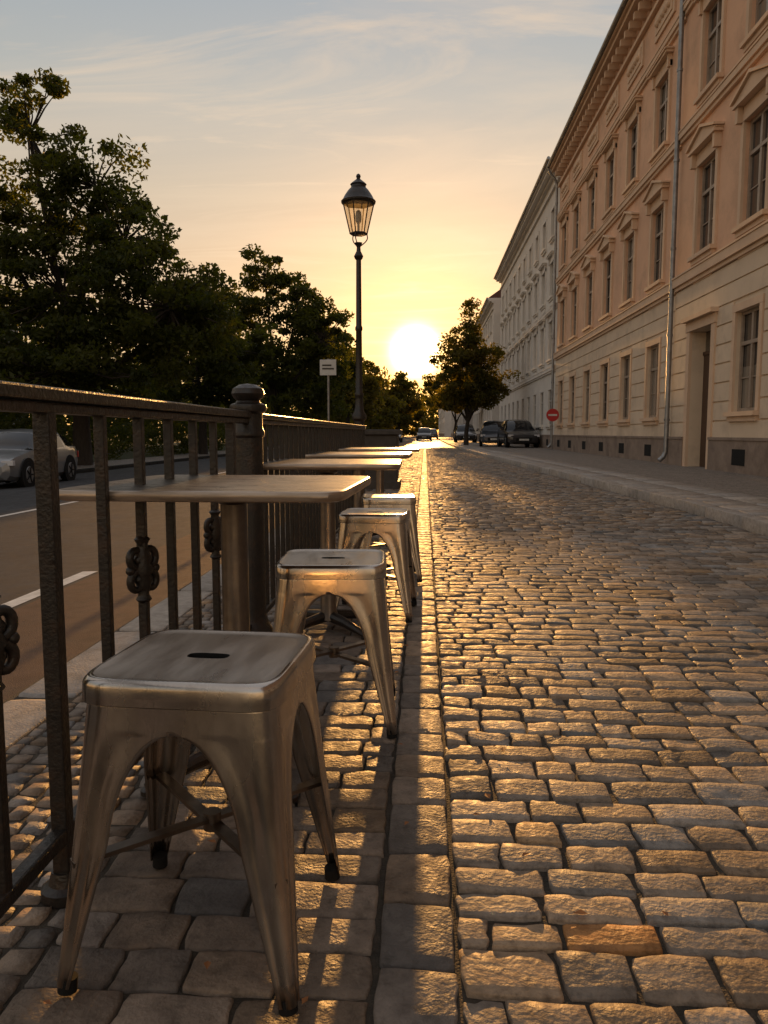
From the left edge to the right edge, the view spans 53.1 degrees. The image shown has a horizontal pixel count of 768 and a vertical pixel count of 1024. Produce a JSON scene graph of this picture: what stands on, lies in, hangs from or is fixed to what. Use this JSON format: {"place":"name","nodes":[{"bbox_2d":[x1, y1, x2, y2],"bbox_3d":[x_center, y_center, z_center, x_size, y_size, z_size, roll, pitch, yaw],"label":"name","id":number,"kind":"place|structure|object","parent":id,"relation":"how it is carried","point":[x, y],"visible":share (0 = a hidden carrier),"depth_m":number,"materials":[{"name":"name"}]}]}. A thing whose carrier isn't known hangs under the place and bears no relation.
{"place":"outdoors","nodes":[
{"label":"outdoors","id":0,"kind":"place"},
{"bbox_2d":[0,533,337,1011],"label":"mosaic pavement","id":1,"kind":"structure","parent":0,"point":[25,961],"depth_m":1.84,"materials":[{"name":"stone"}]},
{"bbox_2d":[0,381,366,918],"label":"iron railing","id":2,"kind":"object","parent":1,"relation":"on","point":[245,418],"visible":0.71,"depth_m":1.86,"materials":[{"name":"metal"}]},
{"bbox_2d":[77,447,273,468],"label":"park path","id":3,"kind":"structure","parent":0,"point":[128,461],"depth_m":35.63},
{"bbox_2d":[92,435,267,461],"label":"park lawn","id":4,"kind":"structure","parent":0,"point":[127,455],"depth_m":47.93,"materials":[{"name":"green plant"}]},
{"bbox_2d":[0,67,247,464],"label":"tree","id":5,"kind":"object","parent":4,"relation":"on","point":[164,323],"visible":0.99,"depth_m":28.62,"materials":[{"name":"green plant"}]},
{"bbox_2d":[0,417,267,459],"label":"hedge","id":6,"kind":"object","parent":4,"relation":"on","point":[183,444],"visible":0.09,"depth_m":39.54,"materials":[{"name":"green plant"}]},
{"bbox_2d":[0,284,298,452],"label":"park trees","id":7,"kind":"object","parent":4,"relation":"on","point":[63,419],"visible":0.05,"depth_m":49.35,"materials":[{"name":"green plant"}]},
{"bbox_2d":[122,273,281,453],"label":"tree","id":8,"kind":"object","parent":4,"relation":"on","point":[216,370],"visible":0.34,"depth_m":45.12,"materials":[{"name":"green plant"}]},
{"bbox_2d":[189,243,355,447],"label":"tree","id":9,"kind":"object","parent":4,"relation":"on","point":[308,321],"visible":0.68,"depth_m":64.33,"materials":[{"name":"green plant"}]},
{"bbox_2d":[280,315,365,421],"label":"tree","id":10,"kind":"object","parent":4,"relation":"on","point":[348,385],"visible":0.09,"depth_m":90.31,"materials":[{"name":"green plant"}]},
{"bbox_2d":[325,350,386,425],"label":"tree","id":11,"kind":"object","parent":4,"relation":"on","point":[371,385],"visible":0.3,"depth_m":119.84,"materials":[{"name":"green plant"}]},
{"bbox_2d":[0,435,415,609],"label":"asphalt road","id":12,"kind":"structure","parent":0,"point":[19,567],"depth_m":9.01,"materials":[{"name":"grey asphalt"}]},
{"bbox_2d":[0,429,78,486],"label":"parked car","id":13,"kind":"object","parent":12,"relation":"on","point":[16,455],"visible":0.81,"depth_m":19.34,"materials":[{"name":"silver metal"}]},
{"bbox_2d":[1,571,96,606],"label":"lane marking","id":14,"kind":"object","parent":12,"relation":"on","point":[30,596],"visible":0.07,"depth_m":5.09,"materials":[{"name":"paint"}]},
{"bbox_2d":[0,472,224,516],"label":"marking","id":15,"kind":"object","parent":12,"relation":"on","point":[35,509],"visible":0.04,"depth_m":11.64,"materials":[{"name":"paint"}]},
{"bbox_2d":[0,449,273,482],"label":"kerb","id":16,"kind":"structure","parent":12,"relation":"on","point":[86,470],"depth_m":31.49,"materials":[{"name":"stone"}]},
{"bbox_2d":[1,437,415,701],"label":"bike lane","id":17,"kind":"structure","parent":12,"relation":"on","point":[82,615],"depth_m":4.50,"materials":[{"name":"grey asphalt"}]},
{"bbox_2d":[320,359,335,420],"bbox_3d":[-1.149,-1.852,15.962,0.340,2.620,0.081,0,6,3],"label":"street sign","id":18,"kind":"object","parent":12,"relation":"on","point":[328,367],"visible":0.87,"depth_m":15.82,"materials":[{"name":"metal"}]},
{"bbox_2d":[350,366,407,429],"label":"tree","id":19,"kind":"object","parent":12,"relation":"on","point":[388,415],"visible":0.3,"depth_m":152.97,"materials":[{"name":"green plant"}]},
{"bbox_2d":[0,509,416,1023],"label":"slab pavement","id":20,"kind":"structure","parent":0,"point":[336,929],"depth_m":1.46,"materials":[{"name":"stone"}]},
{"bbox_2d":[57,629,339,1016],"bbox_3d":[-0.308,0.504,1.377,0.398,0.514,0.398,1,6,7],"label":"metal stool","id":21,"kind":"object","parent":20,"relation":"on","point":[239,710],"visible":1,"depth_m":1.22,"materials":[{"name":"metal"}]},
{"bbox_2d":[59,475,370,802],"bbox_3d":[-0.394,0.305,2.051,0.670,0.773,0.670,1,6,5],"label":"square cafe table","id":22,"kind":"object","parent":20,"relation":"on","point":[233,496],"visible":0.62,"depth_m":1.98,"materials":[{"name":"metal"}]},
{"bbox_2d":[263,459,401,639],"bbox_3d":[-0.256,0.155,3.513,0.670,0.773,0.670,0,6,2],"label":"square cafe table","id":23,"kind":"object","parent":20,"relation":"on","point":[328,611],"visible":0.61,"depth_m":3.46,"materials":[{"name":"metal"}]},
{"bbox_2d":[273,549,396,738],"bbox_3d":[-0.159,0.395,2.435,0.398,0.514,0.398,0,6,0],"label":"metal stool","id":24,"kind":"object","parent":20,"relation":"on","point":[354,579],"visible":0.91,"depth_m":2.26,"materials":[{"name":"metal"}]},
{"bbox_2d":[305,452,412,578],"bbox_3d":[-0.161,0.010,4.922,0.670,0.773,0.670,0,6,4],"label":"square cafe table","id":25,"kind":"object","parent":20,"relation":"on","point":[357,503],"visible":0.51,"depth_m":4.57,"materials":[{"name":"metal"}]},
{"bbox_2d":[336,508,416,622],"bbox_3d":[-0.044,0.251,3.833,0.398,0.514,0.398,1,6,6],"label":"metal stool","id":26,"kind":"object","parent":20,"relation":"on","point":[390,527],"visible":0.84,"depth_m":3.65,"materials":[{"name":"metal"}]},
{"bbox_2d":[338,447,419,535],"bbox_3d":[-0.035,-0.155,6.529,0.670,0.773,0.670,0,6,2],"label":"square cafe table","id":27,"kind":"object","parent":20,"relation":"on","point":[379,481],"visible":0.56,"depth_m":6.31,"materials":[{"name":"metal"}]},
{"bbox_2d":[360,493,421,582],"bbox_3d":[0.027,0.152,4.796,0.398,0.514,0.398,0,6,-2],"label":"metal stool","id":28,"kind":"object","parent":20,"relation":"on","point":[390,500],"visible":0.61,"depth_m":4.62,"materials":[{"name":"metal"}]},
{"bbox_2d":[0,0,621,431],"label":"sky","id":29,"kind":"structure","parent":0,"point":[256,119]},
{"bbox_2d":[0,448,767,1023],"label":"sand bed","id":30,"kind":"object","parent":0,"point":[376,968],"visible":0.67,"depth_m":1.68,"materials":[{"name":"brown sand"}]},
{"bbox_2d":[373,448,458,1023],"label":"border stones","id":31,"kind":"object","parent":30,"relation":"on","point":[417,984],"visible":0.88,"depth_m":1.66,"materials":[{"name":"grey stone"}]},
{"bbox_2d":[381,510,456,898],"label":"grass tufts","id":32,"kind":"object","parent":30,"relation":"on","point":[440,695],"visible":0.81,"depth_m":2.88,"materials":[{"name":"green plant"}]},
{"bbox_2d":[440,440,767,535],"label":"kerb","id":33,"kind":"structure","parent":30,"relation":"on","point":[749,523],"depth_m":9.75,"materials":[{"name":"stone"}]},
{"bbox_2d":[365,448,422,508],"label":"slab pavement","id":34,"kind":"structure","parent":0,"point":[410,481],"depth_m":15.94,"materials":[{"name":"stone"}]},
{"bbox_2d":[341,173,375,424],"bbox_3d":[-0.483,-3.496,14.767,0.660,5.783,0.660,0,6,3],"label":"street lamp","id":35,"kind":"object","parent":34,"relation":"on","point":[358,195],"visible":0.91,"depth_m":14.63,"materials":[{"name":"metal"}]},
{"bbox_2d":[365,430,402,489],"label":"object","id":36,"kind":"object","parent":34,"relation":"on","point":[383,438],"visible":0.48,"depth_m":12.43,"materials":[{"name":"black metal"}]},
{"bbox_2d":[379,371,429,429],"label":"tree","id":37,"kind":"object","parent":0,"point":[401,386],"visible":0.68,"depth_m":186.48,"materials":[{"name":"green plant"}]},
{"bbox_2d":[407,438,454,447],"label":"cobbled road","id":38,"kind":"structure","parent":0,"point":[428,443],"depth_m":60.25,"materials":[{"name":"grey stone"}]},
{"bbox_2d":[415,428,432,440],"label":"driving car","id":39,"kind":"object","parent":38,"relation":"on","point":[423,433],"visible":0.98,"depth_m":89.88,"materials":[{"name":"black paint"}]},
{"bbox_2d":[430,429,438,438],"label":"parked car","id":40,"kind":"object","parent":38,"relation":"on","point":[434,433],"visible":0.48,"depth_m":112.21,"materials":[{"name":"grey paint"}]},
{"bbox_2d":[426,448,756,533],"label":"cobblestone road","id":41,"kind":"structure","parent":0,"point":[499,474],"depth_m":9.57,"materials":[{"name":"stone"}]},
{"bbox_2d":[431,532,767,1023],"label":"cobblestone road","id":42,"kind":"structure","parent":0,"point":[514,969],"depth_m":2.08,"materials":[{"name":"stone"}]},
{"bbox_2d":[43,573,766,1003],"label":"fallen leaves","id":43,"kind":"object","parent":42,"relation":"on","point":[305,999],"visible":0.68,"depth_m":1.64,"materials":[{"name":"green plant"}]},
{"bbox_2d":[438,436,767,518],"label":"footpath","id":44,"kind":"structure","parent":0,"point":[729,481],"depth_m":16.75,"materials":[{"name":"stone"}]},
{"bbox_2d":[438,409,451,436],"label":"townhouse","id":45,"kind":"structure","parent":44,"relation":"on","point":[445,421],"depth_m":158.74,"materials":[{"name":"paint"}]},
{"bbox_2d":[422,374,478,435],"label":"tree","id":46,"kind":"object","parent":44,"relation":"on","point":[447,408],"visible":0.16,"depth_m":80.72,"materials":[{"name":"green plant"}]},
{"bbox_2d":[451,368,472,436],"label":"townhouse","id":47,"kind":"structure","parent":44,"relation":"on","point":[461,420],"depth_m":113.71,"materials":[{"name":"stone"}]},
{"bbox_2d":[453,424,477,442],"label":"parked car","id":48,"kind":"object","parent":44,"relation":"on","point":[459,432],"visible":0.92,"depth_m":63.89,"materials":[{"name":"black paint"}]},
{"bbox_2d":[422,297,520,444],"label":"tree","id":49,"kind":"object","parent":44,"relation":"on","point":[483,387],"visible":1,"depth_m":48.47,"materials":[{"name":"green plant"}]},
{"bbox_2d":[473,298,500,439],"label":"walls","id":50,"kind":"structure","parent":44,"relation":"on","point":[494,336],"depth_m":69.00,"materials":[{"name":"paint"}]},
{"bbox_2d":[473,298,493,430],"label":"trim","id":51,"kind":"structure","parent":50,"relation":"attached to","point":[488,306],"depth_m":74.44,"materials":[{"name":"beige paint"}]},
{"bbox_2d":[489,290,500,297],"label":"roof","id":52,"kind":"structure","parent":50,"relation":"on","point":[497,294],"depth_m":67.97,"materials":[{"name":"tile"}]},
{"bbox_2d":[477,420,509,445],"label":"parked car","id":53,"kind":"object","parent":44,"relation":"on","point":[488,431],"visible":0.56,"depth_m":45.32,"materials":[{"name":"grey paint"}]},
{"bbox_2d":[497,419,539,447],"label":"parked car","id":54,"kind":"object","parent":44,"relation":"on","point":[516,431],"visible":0.99,"depth_m":41.79,"materials":[{"name":"black paint"}]},
{"bbox_2d":[499,176,559,448],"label":"walls","id":55,"kind":"structure","parent":44,"relation":"on","point":[537,388],"depth_m":45.45,"materials":[{"name":"paint"}]},
{"bbox_2d":[495,157,559,428],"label":"trim","id":56,"kind":"structure","parent":55,"relation":"attached to","point":[541,190],"depth_m":46.11,"materials":[{"name":"beige paint"}]},
{"bbox_2d":[502,210,554,425],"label":"window frames","id":57,"kind":"structure","parent":55,"relation":"attached to","point":[535,363],"depth_m":44.76,"materials":[{"name":"wood"}]},
{"bbox_2d":[518,397,550,417],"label":"window glass","id":58,"kind":"object","parent":55,"relation":"attached to","point":[535,407],"visible":0.05,"depth_m":45.09,"materials":[{"name":"black glass"}]},
{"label":"roof","id":59,"kind":"object","parent":55,"relation":"on","visible":0},
{"bbox_2d":[493,156,549,278],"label":"gutter","id":60,"kind":"object","parent":59,"relation":"attached to","point":[531,195],"visible":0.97,"depth_m":44.66,"materials":[{"name":"metal"}]},
{"bbox_2d":[546,409,558,449],"bbox_3d":[7.750,-3.797,35.422,0.580,1.910,0.090,0,6,3],"label":"no entry sign","id":61,"kind":"object","parent":44,"relation":"on","point":[552,415],"visible":0.92,"depth_m":35.33,"materials":[{"name":"metal"}]},
{"bbox_2d":[451,443,767,517],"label":"slab footpath","id":62,"kind":"structure","parent":44,"relation":"on","point":[726,499],"depth_m":11.25,"materials":[{"name":"stone"}]},
{"bbox_2d":[552,0,686,463],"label":"walls","id":63,"kind":"structure","parent":44,"relation":"on","point":[636,334],"depth_m":24.74,"materials":[{"name":"paint"}]},
{"bbox_2d":[547,167,557,447],"bbox_3d":[7.970,-9.709,36.931,0.555,13.250,0.150,0,6,3],"label":"drainpipe","id":64,"kind":"object","parent":63,"relation":"attached to","point":[554,283],"visible":0.91,"depth_m":36.81,"materials":[{"name":"metal"}]},
{"bbox_2d":[557,440,650,455],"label":"basement vents","id":65,"kind":"object","parent":63,"relation":"attached to","point":[647,449],"visible":1,"depth_m":24.44,"materials":[{"name":"metal"}]},
{"bbox_2d":[561,85,665,421],"bbox_3d":[7.958,-7.827,28.116,0.023,8.980,15.620,0,6,3],"label":"window glass","id":66,"kind":"object","parent":63,"relation":"attached to","point":[657,275],"visible":0.22,"depth_m":24.17,"materials":[{"name":"black glass"}]},
{"bbox_2d":[560,77,667,423],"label":"window frames","id":67,"kind":"structure","parent":63,"relation":"attached to","point":[657,234],"depth_m":24.12,"materials":[{"name":"brown wood"}]},
{"bbox_2d":[549,0,686,427],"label":"trim","id":68,"kind":"structure","parent":63,"relation":"attached to","point":[624,34],"depth_m":24.76,"materials":[{"name":"paint"}]},
{"bbox_2d":[547,0,627,167],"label":"gutter","id":69,"kind":"object","parent":68,"relation":"attached to","point":[606,40],"visible":1,"depth_m":26.74,"materials":[{"name":"metal"}]},
{"bbox_2d":[667,0,767,476],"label":"walls","id":70,"kind":"structure","parent":44,"relation":"on","point":[730,285],"depth_m":16.16,"materials":[{"name":"paint"}]},
{"bbox_2d":[657,0,684,461],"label":"drainpipe","id":71,"kind":"object","parent":70,"relation":"attached to","point":[676,161],"visible":1,"depth_m":18.94,"materials":[{"name":"metal"}]},
{"bbox_2d":[699,350,709,466],"bbox_3d":[7.480,-2.340,17.480,0.090,2.680,1.350,0,6,3],"label":"door","id":72,"kind":"structure","parent":70,"relation":"attached to","point":[706,354],"depth_m":17.93,"materials":[{"name":"brown wood"}]},
{"bbox_2d":[671,0,767,468],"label":"trim","id":73,"kind":"structure","parent":70,"relation":"attached to","point":[749,100],"depth_m":16.12,"materials":[{"name":"paint"}]},
{"bbox_2d":[699,0,767,410],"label":"window frames","id":74,"kind":"structure","parent":70,"relation":"attached to","point":[752,152],"depth_m":15.25,"materials":[{"name":"brown wood"}]},
{"bbox_2d":[703,0,767,407],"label":"window glass","id":75,"kind":"object","parent":70,"relation":"attached to","point":[753,211],"visible":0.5,"depth_m":15.16,"materials":[{"name":"black glass"}]},
{"bbox_2d":[731,449,744,465],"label":"basement vents","id":76,"kind":"object","parent":70,"relation":"attached to","point":[737,457],"visible":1,"depth_m":15.09,"materials":[{"name":"metal"}]},
{"label":"ground","id":77,"kind":"structure","parent":0,"visible":0},
{"bbox_2d":[321,373,444,436],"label":"distant trees","id":78,"kind":"object","parent":77,"relation":"on","point":[423,418],"visible":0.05,"depth_m":239.26,"materials":[{"name":"green plant"}]},
{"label":"kerb","id":79,"kind":"structure","parent":0,"visible":0},
{"bbox_2d":[3,532,285,749],"bbox_3d":[-0.126,-1.373,22.314,0.220,0.051,48.593,0,6,3],"label":"kerb stone edge","id":80,"kind":"object","parent":79,"relation":"on","point":[23,717],"visible":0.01,"depth_m":2.99,"materials":[{"name":"stone"}]}
]}

